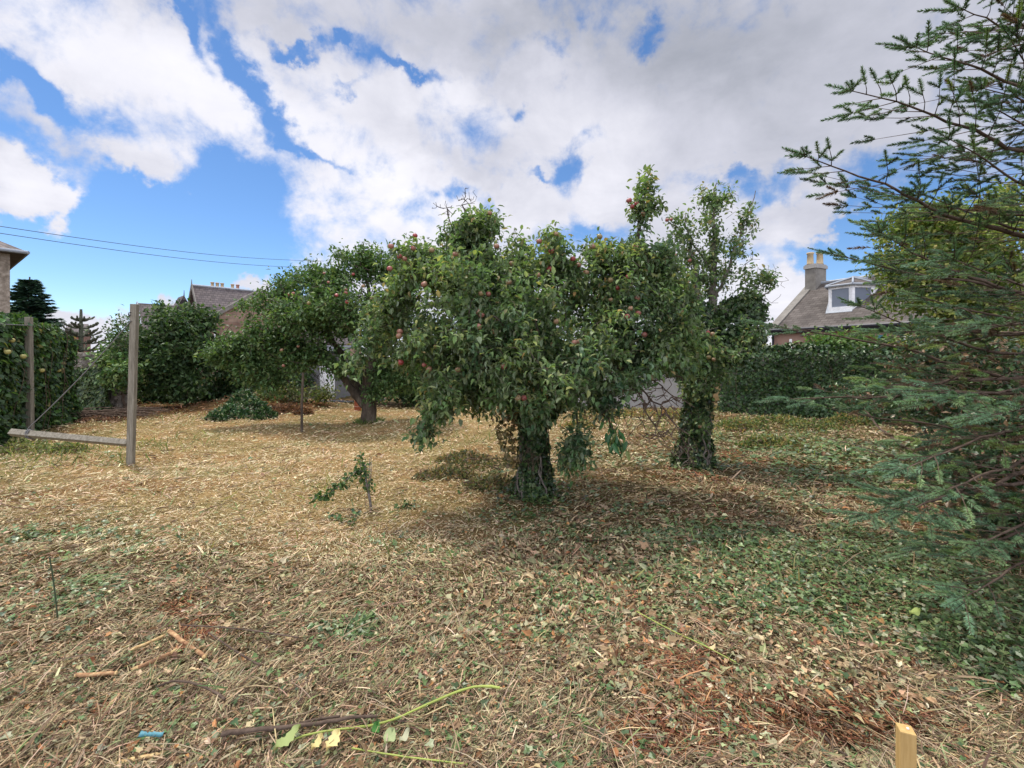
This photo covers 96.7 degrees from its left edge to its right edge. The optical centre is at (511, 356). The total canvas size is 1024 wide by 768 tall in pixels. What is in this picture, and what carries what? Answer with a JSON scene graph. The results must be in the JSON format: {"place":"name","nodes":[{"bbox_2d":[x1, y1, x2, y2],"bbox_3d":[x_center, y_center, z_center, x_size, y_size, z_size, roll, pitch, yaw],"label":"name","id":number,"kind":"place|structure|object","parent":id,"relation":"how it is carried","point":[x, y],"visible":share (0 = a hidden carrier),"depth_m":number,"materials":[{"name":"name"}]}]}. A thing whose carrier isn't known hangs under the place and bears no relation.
{"place":"outdoors","nodes":[
{"label":"outdoors","id":0,"kind":"place"},
{"bbox_2d":[0,241,29,312],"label":"roughcast house","id":1,"kind":"structure","parent":0,"point":[11,256],"depth_m":15.91,"materials":[{"name":"stone"}]},
{"bbox_2d":[66,323,91,352],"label":"brick house","id":2,"kind":"structure","parent":0,"point":[85,338],"depth_m":62.09,"materials":[{"name":"stone"}]},
{"bbox_2d":[0,233,282,266],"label":"overhead cable","id":3,"kind":"object","parent":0,"point":[127,251],"visible":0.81,"depth_m":29.46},
{"bbox_2d":[0,226,306,260],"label":"overhead cable","id":4,"kind":"object","parent":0,"point":[139,246],"visible":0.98,"depth_m":29.87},
{"bbox_2d":[136,279,360,373],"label":"sandstone house","id":5,"kind":"structure","parent":0,"point":[212,294],"depth_m":40.21,"materials":[{"name":"stone"}]},
{"bbox_2d":[0,376,1023,767],"bbox_3d":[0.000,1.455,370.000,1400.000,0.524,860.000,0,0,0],"label":"ground","id":6,"kind":"structure","parent":0,"point":[296,454],"depth_m":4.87,"materials":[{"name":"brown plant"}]},
{"bbox_2d":[24,317,34,430],"bbox_3d":[-9.541,0.580,8.979,0.158,2.715,0.105,0,0,-11],"label":"clothes post","id":7,"kind":"object","parent":6,"relation":"on","point":[29,360],"visible":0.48,"depth_m":8.95,"materials":[{"name":"grey wood"}]},
{"bbox_2d":[0,323,69,330],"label":"clothes line","id":8,"kind":"object","parent":7,"relation":"attached to","point":[25,325],"visible":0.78,"depth_m":8.66,"materials":[{"name":"grey plastic"}]},
{"bbox_2d":[0,311,82,445],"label":"hedge","id":9,"kind":"object","parent":6,"relation":"on","point":[55,377],"visible":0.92,"depth_m":9.44,"materials":[{"name":"leaf"},{"name":"twig"}]},
{"bbox_2d":[10,277,81,350],"bbox_3d":[-26.494,-1.387,24.982,4.198,5.974,4.528,0,0,0],"label":"fir tree","id":10,"kind":"object","parent":6,"relation":"on","point":[22,297],"visible":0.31,"depth_m":24.81,"materials":[{"name":"green plant"}]},
{"bbox_2d":[0,436,95,454],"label":"trodden weeds","id":11,"kind":"object","parent":6,"relation":"on","point":[21,443],"visible":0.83,"depth_m":7.59,"materials":[{"name":"green plant"}]},
{"bbox_2d":[49,557,57,618],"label":"upright stem","id":12,"kind":"object","parent":6,"relation":"on","point":[53,587],"visible":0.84,"depth_m":2.68,"materials":[{"name":"plant"}]},
{"bbox_2d":[61,309,113,352],"bbox_3d":[-24.516,-0.549,26.117,2.739,4.298,2.650,0,0,0],"label":"monkey puzzle tree","id":13,"kind":"object","parent":6,"relation":"on","point":[81,334],"visible":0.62,"depth_m":25.92,"materials":[{"name":"plant"}]},
{"bbox_2d":[62,353,127,409],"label":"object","id":14,"kind":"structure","parent":6,"relation":"on","point":[91,394],"depth_m":13.24,"materials":[{"name":"plant"}]},
{"bbox_2d":[74,671,117,677],"bbox_3d":[-2.005,1.531,2.192,0.192,0.023,0.026,0,0,-5],"label":"branch piece","id":15,"kind":"object","parent":6,"relation":"on","point":[90,674],"visible":0.99,"depth_m":2.19,"materials":[{"name":"brown wood"}]},
{"bbox_2d":[73,415,126,422],"bbox_3d":[-10.701,1.531,11.301,2.769,0.267,1.326,0,0,0],"label":"brushwood","id":16,"kind":"object","parent":6,"relation":"on","point":[104,418],"visible":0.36,"depth_m":11.03,"materials":[{"name":"brown wood"}]},
{"bbox_2d":[81,338,148,407],"bbox_3d":[-11.257,0.539,13.089,2.225,2.228,1.440,0,0,31],"label":"laurel bush","id":17,"kind":"object","parent":6,"relation":"on","point":[115,371],"visible":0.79,"depth_m":12.77,"materials":[{"name":"green plant"}]},
{"bbox_2d":[85,304,152,362],"bbox_3d":[-11.313,0.060,13.179,1.412,3.190,1.162,0,0,0],"label":"wispy shrub","id":18,"kind":"object","parent":6,"relation":"on","point":[119,340],"visible":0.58,"depth_m":13.13,"materials":[{"name":"green plant"}]},
{"bbox_2d":[71,406,167,419],"bbox_3d":[-10.428,1.471,11.530,3.094,0.317,1.908,0,0,0],"label":"stick heap","id":19,"kind":"object","parent":6,"relation":"on","point":[120,412],"visible":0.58,"depth_m":11.64,"materials":[{"name":"brown wood"}]},
{"bbox_2d":[126,304,138,465],"bbox_3d":[-5.559,0.557,6.641,0.158,2.648,0.131,0,0,0],"label":"clothes post","id":20,"kind":"object","parent":6,"relation":"on","point":[132,386],"visible":0.81,"depth_m":6.63,"materials":[{"name":"grey wood"}]},
{"bbox_2d":[7,429,125,446],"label":"fallen beam","id":21,"kind":"structure","parent":20,"relation":"attached to","point":[69,437],"depth_m":6.67,"materials":[{"name":"grey wood"}]},
{"bbox_2d":[25,321,130,438],"bbox_3d":[-6.304,0.342,6.646,1.543,1.729,0.119,0,0,0],"label":"slack rope","id":22,"kind":"object","parent":20,"relation":"attached to","point":[27,431],"visible":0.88,"depth_m":6.60,"materials":[{"name":"grey fabric"}]},
{"bbox_2d":[114,751,171,764],"bbox_3d":[-1.448,1.575,1.785,0.196,0.025,0.023,0,0,-12],"label":"branch piece","id":23,"kind":"object","parent":6,"relation":"on","point":[148,756],"visible":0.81,"depth_m":1.78,"materials":[{"name":"brown wood"}]},
{"bbox_2d":[130,634,165,650],"bbox_3d":[-1.933,1.521,2.418,0.020,0.019,0.158,0,0,32],"label":"branch piece","id":24,"kind":"object","parent":6,"relation":"on","point":[146,643],"visible":1,"depth_m":2.41,"materials":[{"name":"brown wood"}]},
{"bbox_2d":[137,731,163,737],"bbox_3d":[-1.478,1.547,1.862,0.101,0.021,0.018,0,0,0],"label":"plastic scrap","id":25,"kind":"object","parent":6,"relation":"on","point":[149,734],"visible":1,"depth_m":1.86,"materials":[{"name":"blue plastic"}]},
{"bbox_2d":[130,648,176,669],"bbox_3d":[-1.791,1.519,2.282,0.032,0.032,0.186,0,0,43],"label":"branch piece","id":26,"kind":"object","parent":6,"relation":"on","point":[149,662],"visible":0.96,"depth_m":2.27,"materials":[{"name":"brown wood"}]},
{"bbox_2d":[99,297,230,408],"bbox_3d":[-10.852,-0.115,14.242,3.586,3.539,2.844,0,0,-19],"label":"elder bush","id":27,"kind":"object","parent":6,"relation":"on","point":[174,344],"visible":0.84,"depth_m":13.92,"materials":[{"name":"green plant"}]},
{"bbox_2d":[167,629,206,658],"bbox_3d":[-1.738,1.531,2.427,0.394,0.038,0.025,0,0,30],"label":"branch piece","id":28,"kind":"object","parent":6,"relation":"on","point":[179,639],"visible":0.97,"depth_m":2.42,"materials":[{"name":"brown wood"}]},
{"bbox_2d":[156,680,225,700],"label":"curved twig","id":29,"kind":"object","parent":6,"relation":"on","point":[221,696],"visible":0.98,"depth_m":2.10,"materials":[{"name":"brown wood"}]},
{"bbox_2d":[137,362,315,403],"bbox_3d":[-10.401,0.773,16.230,6.555,2.747,2.223,0,0,-8],"label":"boundary shrub","id":30,"kind":"object","parent":6,"relation":"on","point":[222,388],"visible":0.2,"depth_m":15.96,"materials":[{"name":"green plant"}]},
{"bbox_2d":[208,632,260,666],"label":"forked twig","id":31,"kind":"object","parent":6,"relation":"on","point":[232,649],"visible":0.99,"depth_m":2.39,"materials":[{"name":"wood"}]},
{"bbox_2d":[196,388,282,421],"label":"laurel cuttings","id":32,"kind":"object","parent":6,"relation":"on","point":[246,403],"visible":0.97,"depth_m":11.71,"materials":[{"name":"green plant"}]},
{"bbox_2d":[181,624,298,638],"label":"long twig","id":33,"kind":"object","parent":6,"relation":"on","point":[241,629],"visible":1,"depth_m":2.54,"materials":[{"name":"brown wood"}]},
{"bbox_2d":[273,724,300,752],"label":"leaf","id":34,"kind":"object","parent":6,"relation":"on","point":[287,739],"visible":0.99,"depth_m":1.82,"materials":[{"name":"plant"}]},
{"bbox_2d":[269,402,317,414],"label":"withered cuttings","id":35,"kind":"object","parent":6,"relation":"on","point":[278,407],"visible":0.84,"depth_m":12.64,"materials":[{"name":"brown plant"}]},
{"bbox_2d":[220,714,376,736],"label":"brown branch","id":36,"kind":"object","parent":6,"relation":"on","point":[241,731],"visible":0.98,"depth_m":1.89,"materials":[{"name":"wood"}]},
{"bbox_2d":[254,378,345,406],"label":"rough shrub","id":37,"kind":"object","parent":6,"relation":"on","point":[325,393],"visible":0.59,"depth_m":13.92,"materials":[{"name":"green plant"}]},
{"bbox_2d":[300,373,303,431],"bbox_3d":[-4.499,1.085,9.769,0.086,1.476,0.060,0,0,0],"label":"garden stake","id":38,"kind":"object","parent":6,"relation":"on","point":[301,407],"visible":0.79,"depth_m":9.75,"materials":[{"name":"brown wood"}]},
{"bbox_2d":[192,238,434,424],"bbox_3d":[-4.551,-0.513,10.765,5.422,4.508,3.374,0,0,0],"label":"apple tree","id":39,"kind":"object","parent":6,"relation":"on","point":[269,355],"visible":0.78,"depth_m":10.31,"materials":[{"name":"green plant"}]},
{"bbox_2d":[294,715,339,723],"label":"broken branch","id":40,"kind":"object","parent":6,"relation":"on","point":[325,718],"visible":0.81,"depth_m":1.95,"materials":[{"name":"brown wood"}]},
{"bbox_2d":[311,733,322,751],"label":"leaf","id":41,"kind":"object","parent":6,"relation":"on","point":[317,743],"visible":1,"depth_m":1.81,"materials":[{"name":"yellow plant"}]},
{"bbox_2d":[292,345,352,398],"bbox_3d":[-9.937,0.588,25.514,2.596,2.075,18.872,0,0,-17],"label":"garden shed","id":42,"kind":"structure","parent":6,"relation":"on","point":[342,388],"depth_m":16.90,"materials":[{"name":"grey paint"}]},
{"bbox_2d":[320,366,334,396],"bbox_3d":[-6.850,0.800,16.885,0.550,1.400,0.030,0,0,0],"label":"door","id":43,"kind":"structure","parent":42,"relation":"in","point":[324,374],"depth_m":16.87,"materials":[{"name":"white paint"}]},
{"bbox_2d":[322,400,352,402],"bbox_3d":[-5.873,1.507,15.353,1.471,0.164,0.346,0,0,-39],"label":"plastic strip","id":44,"kind":"object","parent":6,"relation":"on","point":[342,401],"visible":0.45,"depth_m":15.30,"materials":[{"name":"grey plastic"}]},
{"bbox_2d":[308,452,375,509],"bbox_3d":[-1.732,1.328,4.665,0.681,0.656,0.203,0,0,-29],"label":"cut sapling","id":45,"kind":"object","parent":6,"relation":"on","point":[358,471],"visible":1,"depth_m":4.72,"materials":[{"name":"green plant"}]},
{"bbox_2d":[327,508,360,526],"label":"leafy sprig","id":46,"kind":"object","parent":6,"relation":"on","point":[353,512],"visible":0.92,"depth_m":4.49,"materials":[{"name":"green plant"}]},
{"bbox_2d":[354,400,361,410],"bbox_3d":[-4.527,1.355,13.443,0.290,0.500,0.290,0,0,0],"label":"clay chimney pot","id":47,"kind":"object","parent":6,"relation":"on","point":[357,407],"visible":0.25,"depth_m":13.33,"materials":[{"name":"ceramic"}]},
{"bbox_2d":[339,362,429,406],"bbox_3d":[-3.829,0.656,15.038,4.020,2.296,2.310,0,0,0],"label":"dark shrub","id":48,"kind":"object","parent":6,"relation":"on","point":[407,399],"visible":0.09,"depth_m":14.52,"materials":[{"name":"green plant"}]},
{"bbox_2d":[294,685,501,739],"bbox_3d":[-0.504,1.560,2.005,0.961,0.043,0.074,0,0,-22],"label":"green shoot","id":49,"kind":"object","parent":6,"relation":"on","point":[426,704],"visible":0.95,"depth_m":2.02,"materials":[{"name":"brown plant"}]},
{"bbox_2d":[371,721,379,735],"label":"leaf","id":50,"kind":"object","parent":49,"relation":"hanging from","point":[376,725],"visible":0.94,"depth_m":1.92,"materials":[{"name":"green plant"}]},
{"bbox_2d":[394,499,415,509],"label":"leafy sprig","id":51,"kind":"object","parent":6,"relation":"on","point":[406,505],"visible":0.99,"depth_m":4.86,"materials":[{"name":"green plant"}]},
{"bbox_2d":[352,747,467,764],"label":"thin green stem","id":52,"kind":"object","parent":6,"relation":"on","point":[397,755],"visible":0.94,"depth_m":1.80,"materials":[{"name":"green plant"}]},
{"bbox_2d":[412,449,513,492],"bbox_3d":[-0.550,1.537,6.383,1.589,0.299,2.056,0,0,0],"label":"cut shrub","id":53,"kind":"object","parent":6,"relation":"on","point":[465,456],"visible":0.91,"depth_m":6.05,"materials":[{"name":"green plant"}]},
{"bbox_2d":[0,395,1022,588],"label":"grass tufts","id":54,"kind":"object","parent":6,"relation":"on","point":[120,454],"visible":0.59,"depth_m":7.14,"materials":[{"name":"green plant"}]},
{"bbox_2d":[0,399,1023,767],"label":"fallen leaves","id":55,"kind":"object","parent":6,"relation":"on","point":[754,673],"depth_m":2.47,"materials":[{"name":"brown plant"}]},
{"bbox_2d":[325,729,340,751],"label":"leaf","id":56,"kind":"object","parent":55,"relation":"on","point":[335,736],"visible":1,"depth_m":1.83,"materials":[{"name":"yellow plant"}]},
{"bbox_2d":[383,727,395,745],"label":"leaf","id":57,"kind":"object","parent":55,"relation":"on","point":[390,732],"visible":0.98,"depth_m":1.88,"materials":[{"name":"plant"}]},
{"bbox_2d":[399,727,409,744],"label":"leaf","id":58,"kind":"object","parent":55,"relation":"on","point":[404,737],"visible":1,"depth_m":1.88,"materials":[{"name":"beige plant"}]},
{"bbox_2d":[0,395,1023,767],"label":"ground ivy","id":59,"kind":"object","parent":6,"relation":"on","point":[972,639],"visible":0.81,"depth_m":2.96,"materials":[{"name":"green plant"}]},
{"bbox_2d":[828,438,915,460],"bbox_3d":[5.732,1.471,6.844,0.240,0.054,2.861,0,0,-3],"label":"bough","id":60,"kind":"object","parent":59,"relation":"on","point":[865,447],"visible":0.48,"depth_m":7.19,"materials":[{"name":"brown wood"}]},
{"bbox_2d":[909,607,919,615],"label":"leaf","id":61,"kind":"object","parent":59,"relation":"on","point":[915,610],"visible":1,"depth_m":2.78,"materials":[{"name":"yellow plant"}]},
{"bbox_2d":[332,164,713,516],"bbox_3d":[0.253,-0.256,5.111,3.623,3.992,3.054,0,0,27],"label":"apple tree","id":62,"kind":"object","parent":6,"relation":"on","point":[520,361],"visible":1,"depth_m":4.71,"materials":[{"name":"green plant"}]},
{"bbox_2d":[534,582,553,597],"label":"cut stem tuft","id":63,"kind":"object","parent":6,"relation":"on","point":[546,588],"visible":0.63,"depth_m":3.10,"materials":[{"name":"brown plant"}]},
{"bbox_2d":[608,645,629,664],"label":"cut stem tuft","id":64,"kind":"object","parent":6,"relation":"on","point":[616,651],"visible":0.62,"depth_m":2.42,"materials":[{"name":"brown plant"}]},
{"bbox_2d":[558,406,682,428],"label":"yellow scrub","id":65,"kind":"object","parent":6,"relation":"on","point":[669,412],"visible":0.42,"depth_m":11.60,"materials":[{"name":"green plant"}]},
{"bbox_2d":[578,372,683,408],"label":"concrete wall","id":66,"kind":"structure","parent":6,"relation":"on","point":[672,389],"depth_m":14.12,"materials":[{"name":"grey concrete"}]},
{"bbox_2d":[630,617,648,633],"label":"cut stem tuft","id":67,"kind":"object","parent":6,"relation":"on","point":[643,625],"visible":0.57,"depth_m":2.73,"materials":[{"name":"brown plant"}]},
{"bbox_2d":[632,180,787,473],"bbox_3d":[2.898,-0.442,6.662,2.037,4.331,1.747,0,0,28],"label":"apple tree","id":68,"kind":"object","parent":6,"relation":"on","point":[738,342],"visible":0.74,"depth_m":6.59,"materials":[{"name":"green plant"}]},
{"bbox_2d":[713,402,873,449],"bbox_3d":[5.462,1.440,10.719,5.347,0.511,3.703,0,0,-37],"label":"weed clump","id":69,"kind":"object","parent":6,"relation":"on","point":[769,440],"visible":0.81,"depth_m":10.09,"materials":[{"name":"green plant"}]},
{"bbox_2d":[793,735,810,751],"bbox_3d":[1.182,1.575,1.854,0.226,0.077,0.011,0,0,-43],"label":"pale stick","id":70,"kind":"object","parent":6,"relation":"on","point":[799,744],"visible":0.98,"depth_m":1.83,"materials":[{"name":"brown wood"}]},
{"bbox_2d":[820,732,847,756],"bbox_3d":[1.323,1.597,1.874,0.013,0.090,0.201,0,0,11],"label":"bare stick","id":71,"kind":"object","parent":6,"relation":"on","point":[829,743],"visible":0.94,"depth_m":1.88,"materials":[{"name":"brown wood"}]},
{"bbox_2d":[793,324,907,350],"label":"climbing shrub","id":72,"kind":"object","parent":6,"relation":"on","point":[820,339],"visible":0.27,"depth_m":12.01,"materials":[{"name":"green plant"}]},
{"bbox_2d":[715,341,1023,425],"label":"ivy wall","id":73,"kind":"structure","parent":6,"relation":"on","point":[786,370],"depth_m":11.96,"materials":[{"name":"plant"}]},
{"bbox_2d":[859,728,892,748],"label":"cut stem tuft","id":74,"kind":"object","parent":6,"relation":"on","point":[873,740],"visible":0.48,"depth_m":1.97,"materials":[{"name":"brown plant"}]},
{"bbox_2d":[738,0,1023,634],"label":"spruce tree","id":75,"kind":"object","parent":6,"relation":"on","point":[928,390],"visible":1,"depth_m":3.29,"materials":[{"name":"green plant"}]},
{"bbox_2d":[895,722,916,767],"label":"survey stake","id":76,"kind":"object","parent":6,"relation":"on","point":[905,746],"visible":1,"depth_m":1.58,"materials":[{"name":"brown wood"}]},
{"bbox_2d":[822,314,1023,566],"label":"bramble","id":77,"kind":"object","parent":6,"relation":"on","point":[934,411],"visible":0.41,"depth_m":5.25,"materials":[{"name":"green plant"}]},
{"bbox_2d":[855,174,1023,438],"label":"broadleaf tree","id":78,"kind":"object","parent":6,"relation":"on","point":[935,227],"visible":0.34,"depth_m":7.70,"materials":[{"name":"green plant"}]},
{"bbox_2d":[0,0,1023,356],"label":"sky","id":79,"kind":"structure","parent":0,"point":[269,130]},
{"bbox_2d":[769,252,1023,347],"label":"house","id":80,"kind":"structure","parent":0,"point":[816,300],"depth_m":20.39,"materials":[{"name":"brown stone"}]}
]}

